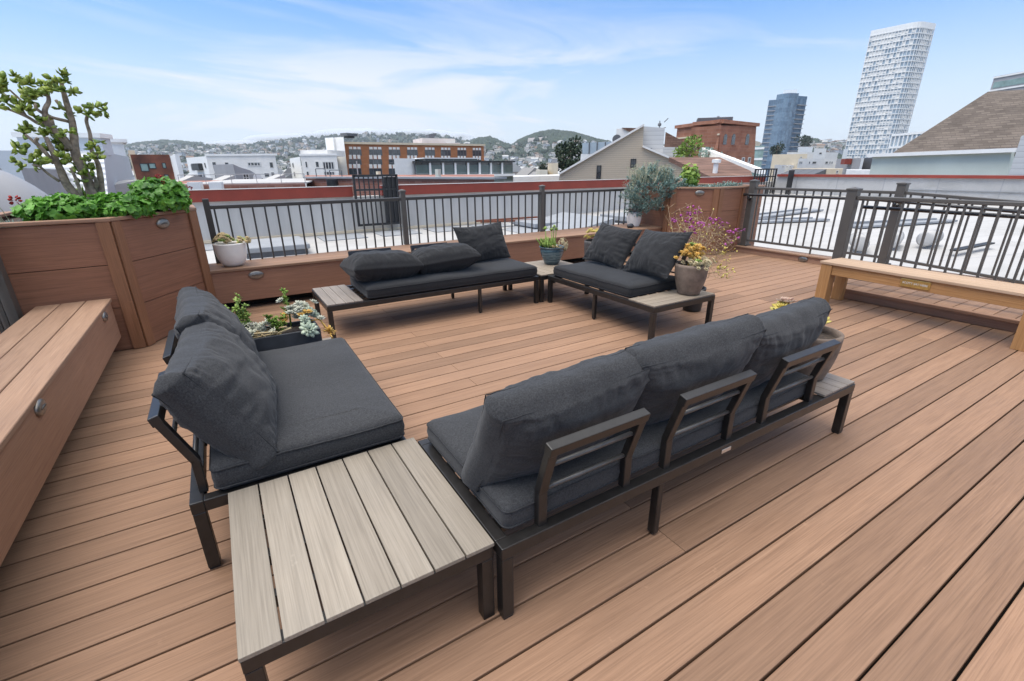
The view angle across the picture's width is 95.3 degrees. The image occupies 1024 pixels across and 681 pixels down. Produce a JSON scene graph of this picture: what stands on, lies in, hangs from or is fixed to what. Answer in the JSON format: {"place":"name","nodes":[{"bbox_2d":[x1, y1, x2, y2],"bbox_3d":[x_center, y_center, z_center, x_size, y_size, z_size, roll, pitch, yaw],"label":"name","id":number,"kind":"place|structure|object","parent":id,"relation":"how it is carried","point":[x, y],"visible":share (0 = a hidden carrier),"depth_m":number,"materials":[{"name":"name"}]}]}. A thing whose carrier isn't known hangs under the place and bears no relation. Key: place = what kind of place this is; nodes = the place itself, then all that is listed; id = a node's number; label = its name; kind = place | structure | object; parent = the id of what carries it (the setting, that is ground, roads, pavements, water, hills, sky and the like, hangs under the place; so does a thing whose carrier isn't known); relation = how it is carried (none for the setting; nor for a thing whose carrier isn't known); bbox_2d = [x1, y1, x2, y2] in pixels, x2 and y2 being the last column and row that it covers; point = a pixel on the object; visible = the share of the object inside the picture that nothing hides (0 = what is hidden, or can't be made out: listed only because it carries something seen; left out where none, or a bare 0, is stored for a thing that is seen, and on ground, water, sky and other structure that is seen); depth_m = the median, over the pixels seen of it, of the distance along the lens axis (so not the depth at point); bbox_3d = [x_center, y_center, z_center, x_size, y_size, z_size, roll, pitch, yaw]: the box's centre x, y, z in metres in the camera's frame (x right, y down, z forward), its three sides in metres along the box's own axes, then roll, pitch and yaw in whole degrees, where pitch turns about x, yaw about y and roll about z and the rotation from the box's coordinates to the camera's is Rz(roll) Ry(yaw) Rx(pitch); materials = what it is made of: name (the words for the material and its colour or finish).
{"place":"outdoors","nodes":[
{"label":"outdoors","id":0,"kind":"place"},
{"bbox_2d":[21,168,67,197],"bbox_3d":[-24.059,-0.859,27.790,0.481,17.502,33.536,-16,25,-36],"label":"flat roof building","id":1,"kind":"structure","parent":0,"point":[43,181],"depth_m":16.45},
{"bbox_2d":[33,151,133,197],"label":"steel shed","id":2,"kind":"structure","parent":1,"relation":"on","point":[115,168],"depth_m":28.01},
{"bbox_2d":[213,164,262,178],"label":"grey house","id":3,"kind":"structure","parent":0,"point":[227,169],"depth_m":46.13,"materials":[{"name":"white paint"}]},
{"bbox_2d":[177,173,312,189],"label":"building","id":4,"kind":"structure","parent":0,"point":[247,183],"depth_m":24.87,"materials":[{"name":"white paint"}]},
{"bbox_2d":[160,133,541,160],"bbox_3d":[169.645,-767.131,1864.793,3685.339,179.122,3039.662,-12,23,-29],"label":"hills","id":5,"kind":"structure","parent":0,"point":[380,140],"depth_m":1731.94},
{"bbox_2d":[124,129,844,175],"bbox_3d":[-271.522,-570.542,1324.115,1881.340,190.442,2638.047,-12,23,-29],"label":"hillside woods","id":6,"kind":"object","parent":5,"relation":"on","point":[551,136],"visible":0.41,"depth_m":1442.71,"materials":[{"name":"plant"}]},
{"bbox_2d":[126,137,846,176],"bbox_3d":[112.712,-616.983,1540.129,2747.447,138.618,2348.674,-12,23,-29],"label":"hillside houses","id":7,"kind":"structure","parent":5,"relation":"on","point":[831,148],"depth_m":932.95,"materials":[{"name":"paint"}]},
{"bbox_2d":[206,223,519,263],"bbox_3d":[-3.631,1.547,2.129,23.300,0.850,22.300,-12,23,-29],"label":"roof surface","id":8,"kind":"object","parent":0,"point":[321,244],"depth_m":12.01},
{"bbox_2d":[0,168,51,211],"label":"curved duct","id":9,"kind":"object","parent":8,"relation":"on","point":[13,186],"visible":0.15,"depth_m":4.61,"materials":[{"name":"metal"}]},
{"bbox_2d":[246,236,309,258],"bbox_3d":[-5.386,-2.124,10.566,1.300,0.220,1.500,-12,23,-29],"label":"roof hatch","id":10,"kind":"object","parent":8,"relation":"on","point":[254,249],"visible":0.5,"depth_m":10.13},
{"bbox_2d":[189,175,772,243],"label":"parapet wall","id":11,"kind":"structure","parent":8,"relation":"on","point":[253,195],"depth_m":13.89,"materials":[{"name":"paint"}]},
{"bbox_2d":[352,174,401,226],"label":"metal gate","id":12,"kind":"structure","parent":11,"relation":"attached to","point":[390,188],"depth_m":13.50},
{"bbox_2d":[303,161,506,195],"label":"building","id":13,"kind":"structure","parent":0,"point":[346,180],"depth_m":27.33,"materials":[{"name":"white"}]},
{"bbox_2d":[0,251,1023,680],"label":"deck","id":14,"kind":"structure","parent":0,"point":[762,557],"depth_m":1.84,"materials":[{"name":"wood"}]},
{"bbox_2d":[0,256,23,332],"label":"railing","id":15,"kind":"object","parent":14,"relation":"on","point":[11,313],"visible":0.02,"depth_m":3.27,"materials":[{"name":"grey metal"}]},
{"bbox_2d":[0,298,120,565],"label":"built in bench","id":16,"kind":"object","parent":14,"relation":"on","point":[54,359],"visible":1,"depth_m":2.36,"materials":[{"name":"wood"}]},
{"bbox_2d":[0,205,216,350],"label":"planter box","id":17,"kind":"object","parent":14,"relation":"on","point":[141,271],"visible":0.75,"depth_m":3.69,"materials":[{"name":"wood"}]},
{"bbox_2d":[0,67,109,198],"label":"jade tree","id":18,"kind":"object","parent":17,"relation":"in","point":[61,141],"visible":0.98,"depth_m":3.65,"materials":[{"name":"green plant"}]},
{"bbox_2d":[7,192,107,220],"bbox_3d":[-3.472,-1.030,3.615,0.606,0.236,0.522,-12,23,-29],"label":"geranium","id":19,"kind":"object","parent":17,"relation":"on","point":[55,206],"visible":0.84,"depth_m":3.46,"materials":[{"name":"green plant"}]},
{"bbox_2d":[76,191,158,218],"bbox_3d":[-3.230,-1.094,3.793,0.564,0.229,0.594,-12,23,-29],"label":"geranium","id":20,"kind":"object","parent":17,"relation":"on","point":[135,206],"visible":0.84,"depth_m":3.70,"materials":[{"name":"green plant"}]},
{"bbox_2d":[126,174,192,212],"bbox_3d":[-3.181,-1.315,4.210,0.532,0.359,0.644,-12,23,-29],"label":"geranium","id":21,"kind":"object","parent":17,"relation":"on","point":[167,193],"visible":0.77,"depth_m":4.08,"materials":[{"name":"green plant"}]},
{"bbox_2d":[147,329,405,569],"bbox_3d":[-1.199,0.267,2.392,0.834,0.631,1.500,-12,23,-29],"label":"loveseat frame","id":22,"kind":"object","parent":14,"relation":"on","point":[202,501],"visible":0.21,"depth_m":1.68,"materials":[{"name":"black metal"}]},
{"bbox_2d":[254,319,321,351],"bbox_3d":[-1.494,0.022,2.834,0.605,0.162,0.240,-12,23,-29],"label":"planter box","id":23,"kind":"object","parent":22,"relation":"on","point":[293,336],"visible":0.29,"depth_m":2.79,"materials":[{"name":"stone"}]},
{"bbox_2d":[224,293,251,326],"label":"succulent","id":24,"kind":"object","parent":23,"relation":"in","point":[242,313],"visible":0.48,"depth_m":2.76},
{"bbox_2d":[241,318,275,335],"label":"succulent","id":25,"kind":"object","parent":23,"relation":"in","point":[252,328],"visible":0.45,"depth_m":2.76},
{"bbox_2d":[262,287,291,332],"bbox_3d":[-1.401,-0.178,2.860,0.134,0.262,0.264,2,20,6],"label":"succulent","id":26,"kind":"object","parent":23,"relation":"in","point":[275,323],"visible":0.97,"depth_m":2.81,"materials":[{"name":"green plant"}]},
{"bbox_2d":[276,297,325,318],"bbox_3d":[-1.327,-0.203,2.925,0.254,0.133,0.228,-12,23,-29],"label":"succulent","id":27,"kind":"object","parent":23,"relation":"in","point":[296,307],"visible":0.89,"depth_m":2.88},
{"bbox_2d":[299,306,319,336],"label":"succulent","id":28,"kind":"object","parent":23,"relation":"in","point":[308,328],"visible":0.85,"depth_m":2.81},
{"bbox_2d":[209,338,404,489],"bbox_3d":[-1.054,0.253,2.281,0.713,0.128,1.182,-12,23,-28],"label":"seat cushion","id":29,"kind":"object","parent":22,"relation":"on","point":[333,400],"visible":0.71,"depth_m":1.97,"materials":[{"name":"grey fabric"}]},
{"bbox_2d":[151,322,278,469],"bbox_3d":[-1.173,0.187,1.911,0.276,0.499,0.784,-40,32,-11],"label":"back cushion","id":30,"kind":"object","parent":29,"relation":"on","point":[215,386],"visible":0.96,"depth_m":1.66,"materials":[{"name":"grey fabric"}]},
{"bbox_2d":[174,286,259,357],"bbox_3d":[-1.476,-0.001,2.355,0.259,0.505,0.679,-38,34,-18],"label":"back cushion","id":31,"kind":"object","parent":29,"relation":"on","point":[195,305],"visible":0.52,"depth_m":2.23,"materials":[{"name":"grey fabric"}]},
{"bbox_2d":[228,438,494,680],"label":"table","id":32,"kind":"object","parent":14,"relation":"on","point":[263,639],"visible":1,"depth_m":1.44,"materials":[{"name":"wood"}]},
{"bbox_2d":[312,242,538,337],"bbox_3d":[-0.834,-0.612,4.764,2.175,0.631,0.755,-12,23,-29],"label":"sofa frame","id":33,"kind":"object","parent":14,"relation":"on","point":[329,299],"visible":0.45,"depth_m":4.39,"materials":[{"name":"black metal"}]},
{"bbox_2d":[350,258,536,298],"bbox_3d":[-0.667,-0.678,4.799,1.812,0.125,0.678,-12,23,-29],"label":"seat cushion","id":34,"kind":"object","parent":33,"relation":"on","point":[494,270],"visible":0.79,"depth_m":4.52,"materials":[{"name":"fabric"}]},
{"bbox_2d":[340,250,423,281],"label":"back cushion","id":35,"kind":"object","parent":34,"relation":"on","point":[375,265],"visible":0.98,"depth_m":4.23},
{"bbox_2d":[410,242,480,273],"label":"back cushion","id":36,"kind":"object","parent":34,"relation":"on","point":[446,257],"visible":0.87,"depth_m":4.56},
{"bbox_2d":[453,221,510,262],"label":"back cushion","id":37,"kind":"object","parent":34,"relation":"on","point":[487,242],"visible":0.86,"depth_m":5.08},
{"bbox_2d":[209,223,661,306],"bbox_3d":[-0.424,-1.204,6.663,6.615,0.460,0.768,-12,23,-29],"label":"bench ledge","id":38,"kind":"object","parent":14,"relation":"on","point":[253,281],"visible":0.41,"depth_m":5.22,"materials":[{"name":"wood"}]},
{"bbox_2d":[213,241,246,266],"bbox_3d":[-2.950,-0.909,4.909,0.304,0.240,0.304,-12,23,-29],"label":"flower pot","id":39,"kind":"object","parent":38,"relation":"on","point":[232,254],"visible":0.91,"depth_m":4.81,"materials":[{"name":"white ceramic"}]},
{"bbox_2d":[212,232,250,244],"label":"succulent","id":40,"kind":"object","parent":39,"relation":"on","point":[225,238],"visible":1,"depth_m":4.80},
{"bbox_2d":[202,185,637,263],"bbox_3d":[-0.523,-1.773,6.663,6.498,0.803,0.167,-13,24,-31],"label":"railing","id":41,"kind":"object","parent":38,"relation":"on","point":[403,198],"visible":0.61,"depth_m":6.13,"materials":[{"name":"metal"}]},
{"bbox_2d":[508,260,588,301],"bbox_3d":[0.425,-0.727,5.514,0.693,0.307,0.708,-12,23,-29],"label":"table","id":42,"kind":"object","parent":14,"relation":"on","point":[544,270],"visible":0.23,"depth_m":5.28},
{"bbox_2d":[539,244,563,264],"bbox_3d":[0.475,-1.017,5.552,0.304,0.210,0.304,-12,23,-29],"label":"flower pot","id":43,"kind":"object","parent":42,"relation":"on","point":[551,256],"visible":0.86,"depth_m":5.45,"materials":[{"name":"blue ceramic"}]},
{"bbox_2d":[536,224,567,250],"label":"succulent","id":44,"kind":"object","parent":43,"relation":"in","point":[546,243],"visible":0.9,"depth_m":5.46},
{"bbox_2d":[548,243,714,339],"bbox_3d":[1.135,-0.578,4.626,0.840,0.631,1.500,-12,23,-29],"label":"loveseat frame","id":45,"kind":"object","parent":14,"relation":"on","point":[653,304],"visible":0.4,"depth_m":4.14,"materials":[{"name":"black metal"}]},
{"bbox_2d":[553,261,675,297],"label":"seat cushion","id":46,"kind":"object","parent":45,"relation":"on","point":[598,275],"visible":0.81,"depth_m":4.39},
{"bbox_2d":[582,222,641,269],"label":"back cushion","id":47,"kind":"object","parent":46,"relation":"on","point":[611,245],"visible":1,"depth_m":4.77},
{"bbox_2d":[622,229,692,278],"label":"back cushion","id":48,"kind":"object","parent":46,"relation":"on","point":[654,253],"visible":0.99,"depth_m":4.24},
{"bbox_2d":[675,260,708,295],"bbox_3d":[1.591,-0.553,4.165,0.284,0.272,0.284,-12,23,-29],"label":"flower pot","id":49,"kind":"object","parent":45,"relation":"on","point":[690,280],"visible":0.89,"depth_m":4.07,"materials":[{"name":"brown ceramic"}]},
{"bbox_2d":[674,242,716,270],"bbox_3d":[1.616,-0.737,4.070,0.385,0.225,0.344,-12,23,-29],"label":"succulent","id":50,"kind":"object","parent":49,"relation":"in","point":[694,258],"visible":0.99,"depth_m":4.06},
{"bbox_2d":[418,339,854,619],"bbox_3d":[0.721,0.318,2.210,2.175,0.631,0.755,-12,23,-29],"label":"sofa frame","id":51,"kind":"object","parent":14,"relation":"on","point":[829,388],"visible":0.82,"depth_m":1.71,"materials":[{"name":"black metal"}]},
{"bbox_2d":[427,369,807,528],"bbox_3d":[0.572,0.293,2.153,1.812,0.117,0.665,-13,23,-30],"label":"seat cushion","id":52,"kind":"object","parent":51,"relation":"on","point":[507,504],"visible":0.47,"depth_m":1.76,"materials":[{"name":"grey fabric"}]},
{"bbox_2d":[461,344,649,492],"bbox_3d":[0.172,0.271,1.651,0.714,0.471,0.261,-15,52,-31],"label":"back cushion","id":53,"kind":"object","parent":52,"relation":"on","point":[521,424],"visible":0.78,"depth_m":1.47,"materials":[{"name":"grey fabric"}]},
{"bbox_2d":[624,313,766,424],"bbox_3d":[0.689,0.144,1.930,0.706,0.482,0.259,-14,49,-24],"label":"back cushion","id":54,"kind":"object","parent":52,"relation":"on","point":[688,359],"visible":0.63,"depth_m":1.77,"materials":[{"name":"grey fabric"}]},
{"bbox_2d":[723,296,831,393],"bbox_3d":[1.199,0.039,2.219,0.677,0.470,0.246,-15,50,-31],"label":"back cushion","id":55,"kind":"object","parent":52,"relation":"on","point":[795,327],"visible":0.42,"depth_m":2.06,"materials":[{"name":"grey fabric"}]},
{"bbox_2d":[789,326,844,380],"bbox_3d":[1.588,0.067,2.511,0.290,0.254,0.290,-12,23,-29],"label":"flower pot","id":56,"kind":"object","parent":51,"relation":"on","point":[827,334],"visible":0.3,"depth_m":2.43,"materials":[{"name":"brown ceramic"}]},
{"bbox_2d":[683,286,706,311],"bbox_3d":[1.850,-0.429,4.766,0.230,0.244,0.230,-12,23,-29],"label":"flower pot","id":57,"kind":"object","parent":14,"relation":"on","point":[694,308],"visible":0.27,"depth_m":4.72,"materials":[{"name":"ceramic"}]},
{"bbox_2d":[659,203,743,278],"bbox_3d":[1.835,-1.040,4.992,0.558,0.800,1.672,-6,21,-15],"label":"bougainvillea","id":58,"kind":"object","parent":57,"relation":"in","point":[689,228],"visible":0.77,"depth_m":4.70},
{"bbox_2d":[637,183,765,254],"bbox_3d":[3.224,-2.235,8.409,1.915,1.078,1.625,-12,23,-29],"label":"planter box","id":59,"kind":"object","parent":14,"relation":"on","point":[727,204],"visible":0.6,"depth_m":7.69,"materials":[{"name":"wood"}]},
{"bbox_2d":[617,160,687,216],"bbox_3d":[2.368,-2.541,7.807,1.091,0.932,1.126,6,21,17],"label":"blue green shrub","id":60,"kind":"object","parent":59,"relation":"in","point":[664,177],"visible":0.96,"depth_m":7.63,"materials":[{"name":"green plant"}]},
{"bbox_2d":[678,163,700,186],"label":"broadleaf shrub","id":61,"kind":"object","parent":59,"relation":"in","point":[691,175],"visible":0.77,"depth_m":8.04,"materials":[{"name":"green plant"}]},
{"bbox_2d":[735,245,1023,284],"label":"kerb","id":62,"kind":"structure","parent":14,"relation":"on","point":[787,255],"depth_m":7.32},
{"bbox_2d":[738,179,1023,283],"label":"railing","id":63,"kind":"object","parent":62,"relation":"on","point":[902,188],"visible":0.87,"depth_m":6.26,"materials":[{"name":"brown metal"}]},
{"bbox_2d":[815,258,1023,351],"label":"teak bench","id":64,"kind":"object","parent":14,"relation":"on","point":[840,271],"visible":0.98,"depth_m":4.21,"materials":[{"name":"brown wood"}]},
{"bbox_2d":[831,291,1017,331],"bbox_3d":[5.716,0.050,3.614,1.725,0.077,5.400,-12,23,-29],"label":"platform riser","id":65,"kind":"object","parent":14,"relation":"on","point":[1001,325],"depth_m":4.53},
{"bbox_2d":[832,287,1019,324],"bbox_3d":[4.975,0.156,3.183,0.060,0.036,5.420,-12,23,-29],"label":"platform edge","id":66,"kind":"object","parent":65,"relation":"on","point":[952,309],"depth_m":4.49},
{"bbox_2d":[833,279,1023,319],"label":"platform boards","id":67,"kind":"object","parent":65,"relation":"on","point":[960,303],"visible":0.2,"depth_m":4.73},
{"bbox_2d":[832,187,1023,283],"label":"railing","id":68,"kind":"object","parent":14,"relation":"on","point":[853,198],"visible":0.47,"depth_m":4.70,"materials":[{"name":"brown metal"}]},
{"bbox_2d":[0,0,1023,150],"label":"sky","id":69,"kind":"structure","parent":0,"point":[205,71],"materials":[{"name":"blue"}]},
{"bbox_2d":[513,174,559,181],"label":"white low roof","id":70,"kind":"structure","parent":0,"point":[518,178],"depth_m":40.38,"materials":[{"name":"paint"}]},
{"bbox_2d":[580,142,610,159],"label":"wind screen","id":71,"kind":"object","parent":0,"point":[589,148],"visible":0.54,"depth_m":54.78,"materials":[{"name":"clear glass"}]},
{"bbox_2d":[559,118,683,180],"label":"tan sided house","id":72,"kind":"structure","parent":0,"point":[639,145],"depth_m":32.60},
{"bbox_2d":[701,148,765,173],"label":"parapet wall","id":73,"kind":"structure","parent":72,"relation":"attached to","point":[750,167],"depth_m":30.25,"materials":[{"name":"white paint"}]},
{"bbox_2d":[663,132,699,156],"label":"shingle roof house","id":74,"kind":"structure","parent":0,"point":[671,143],"depth_m":42.03,"materials":[{"name":"grey"}]},
{"bbox_2d":[669,157,751,176],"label":"shingle roof house","id":75,"kind":"structure","parent":0,"point":[713,167],"depth_m":25.68,"materials":[{"name":"brown"}]},
{"bbox_2d":[501,193,1023,280],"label":"roof slope","id":76,"kind":"structure","parent":0,"point":[982,237],"depth_m":11.27,"materials":[{"name":"concrete"}]},
{"bbox_2d":[502,212,614,232],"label":"roof ramp","id":77,"kind":"structure","parent":76,"relation":"on","point":[554,216],"depth_m":13.46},
{"bbox_2d":[753,168,794,193],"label":"metal gate","id":78,"kind":"structure","parent":76,"relation":"on","point":[790,179],"depth_m":22.35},
{"bbox_2d":[759,208,823,217],"bbox_3d":[8.391,-4.080,15.059,4.519,0.220,0.518,-10,22,-24],"label":"walk mat","id":79,"kind":"object","parent":76,"relation":"on","point":[781,212],"visible":0.54,"depth_m":15.28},
{"bbox_2d":[758,217,829,222],"bbox_3d":[7.537,-3.572,13.833,3.363,0.172,0.693,-1,20,-1],"label":"walk mat","id":80,"kind":"object","parent":76,"relation":"on","point":[787,219],"visible":0.5,"depth_m":13.62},
{"bbox_2d":[771,174,1023,200],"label":"parapet wall","id":81,"kind":"structure","parent":76,"relation":"on","point":[1010,187],"depth_m":18.47,"materials":[{"name":"paint"}]},
{"bbox_2d":[853,218,957,227],"bbox_3d":[10.450,-3.201,12.604,3.010,0.169,0.640,-4,21,-9],"label":"walk mat","id":82,"kind":"object","parent":76,"relation":"on","point":[877,223],"visible":0.5,"depth_m":12.50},
{"bbox_2d":[916,229,943,246],"bbox_3d":[8.665,-2.133,9.667,0.682,0.295,0.300,-15,25,-34],"label":"roof roll","id":83,"kind":"object","parent":76,"relation":"on","point":[929,237],"visible":0.76,"depth_m":9.47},
{"bbox_2d":[782,168,842,173],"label":"city block","id":84,"kind":"structure","parent":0,"point":[818,170],"depth_m":63.60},
{"bbox_2d":[835,158,860,173],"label":"city block","id":85,"kind":"structure","parent":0,"point":[849,163],"depth_m":83.72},
{"bbox_2d":[845,21,935,158],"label":"white tower","id":86,"kind":"structure","parent":0,"point":[892,74],"depth_m":313.68,"materials":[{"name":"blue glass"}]},
{"bbox_2d":[763,442,1023,680],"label":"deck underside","id":87,"kind":"object","parent":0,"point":[978,646],"depth_m":1.60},
{"bbox_2d":[866,89,1023,174],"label":"shingle roof house","id":88,"kind":"structure","parent":0,"point":[982,134],"depth_m":30.36,"materials":[{"name":"white paint"}]},
{"bbox_2d":[989,71,1023,91],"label":"office tower","id":89,"kind":"structure","parent":0,"point":[1012,81],"depth_m":101.13,"materials":[{"name":"white paint"}]},
{"bbox_2d":[1009,135,1023,174],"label":"siding wall","id":90,"kind":"structure","parent":0,"point":[1017,167],"depth_m":24.68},
{"label":"ground","id":91,"kind":"structure","parent":0,"visible":0},
{"bbox_2d":[0,132,113,179],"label":"building","id":92,"kind":"structure","parent":91,"relation":"on","point":[6,165],"depth_m":27.00,"materials":[{"name":"white paint"}]},
{"bbox_2d":[110,139,127,155],"bbox_3d":[-33.317,-7.470,42.507,1.636,19.852,4.600,-16,26,-37],"label":"roof hut","id":93,"kind":"object","parent":91,"relation":"on","point":[118,146],"visible":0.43,"depth_m":37.90,"materials":[{"name":"white paint"}]},
{"bbox_2d":[130,154,174,181],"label":"rust building","id":94,"kind":"structure","parent":91,"relation":"on","point":[146,166],"depth_m":56.76,"materials":[{"name":"brick"}]},
{"bbox_2d":[170,154,183,179],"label":"side wall","id":95,"kind":"structure","parent":91,"relation":"on","point":[176,165],"depth_m":50.67,"materials":[{"name":"white paint"}]},
{"bbox_2d":[186,156,210,177],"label":"white apartments","id":96,"kind":"structure","parent":91,"relation":"on","point":[197,165],"depth_m":93.38,"materials":[{"name":"paint"}]},
{"bbox_2d":[205,154,277,179],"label":"white apartments","id":97,"kind":"structure","parent":91,"relation":"on","point":[264,166],"depth_m":88.05,"materials":[{"name":"paint"}]},
{"bbox_2d":[299,150,344,186],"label":"white apartments","id":98,"kind":"structure","parent":91,"relation":"on","point":[312,161],"depth_m":90.30,"materials":[{"name":"paint"}]},
{"bbox_2d":[325,133,357,174],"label":"stair tower","id":99,"kind":"structure","parent":91,"relation":"on","point":[335,143],"depth_m":100.01,"materials":[{"name":"white concrete"}]},
{"bbox_2d":[394,158,415,174],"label":"white annex","id":100,"kind":"object","parent":91,"relation":"on","point":[404,166],"visible":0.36,"depth_m":63.46,"materials":[{"name":"paint"}]},
{"bbox_2d":[344,133,484,174],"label":"orange brick building","id":101,"kind":"structure","parent":91,"relation":"on","point":[371,158],"depth_m":110.97,"materials":[{"name":"brick"}]},
{"bbox_2d":[389,158,514,181],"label":"glass pavilion","id":102,"kind":"structure","parent":91,"relation":"on","point":[453,166],"depth_m":68.39,"materials":[{"name":"glass"}]},
{"bbox_2d":[554,135,582,171],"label":"tree","id":103,"kind":"object","parent":91,"relation":"on","point":[571,149],"visible":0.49,"depth_m":68.96,"materials":[{"name":"green plant"}]},
{"bbox_2d":[672,134,704,156],"bbox_3d":[14.967,-7.926,42.470,2.369,19.986,3.106,3,21,9],"label":"roof garden tree","id":104,"kind":"object","parent":91,"relation":"on","point":[685,150],"visible":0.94,"depth_m":39.15,"materials":[{"name":"green plant"}]},
{"bbox_2d":[674,119,726,150],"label":"red brick building","id":105,"kind":"structure","parent":91,"relation":"on","point":[683,131],"depth_m":79.80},
{"bbox_2d":[691,119,759,164],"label":"red brick building","id":106,"kind":"structure","parent":105,"relation":"attached to","point":[737,136],"depth_m":75.39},
{"bbox_2d":[761,89,806,180],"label":"glass tower","id":107,"kind":"structure","parent":91,"relation":"on","point":[785,116],"depth_m":344.02,"materials":[{"name":"blue glass"}]},
{"bbox_2d":[768,154,806,180],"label":"city block","id":108,"kind":"structure","parent":91,"relation":"on","point":[785,159],"depth_m":122.45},
{"bbox_2d":[797,159,836,167],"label":"city block","id":109,"kind":"structure","parent":91,"relation":"on","point":[816,163],"depth_m":99.53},
{"bbox_2d":[887,131,925,152],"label":"building","id":110,"kind":"structure","parent":91,"relation":"on","point":[898,141],"depth_m":136.44,"materials":[{"name":"white paint"}]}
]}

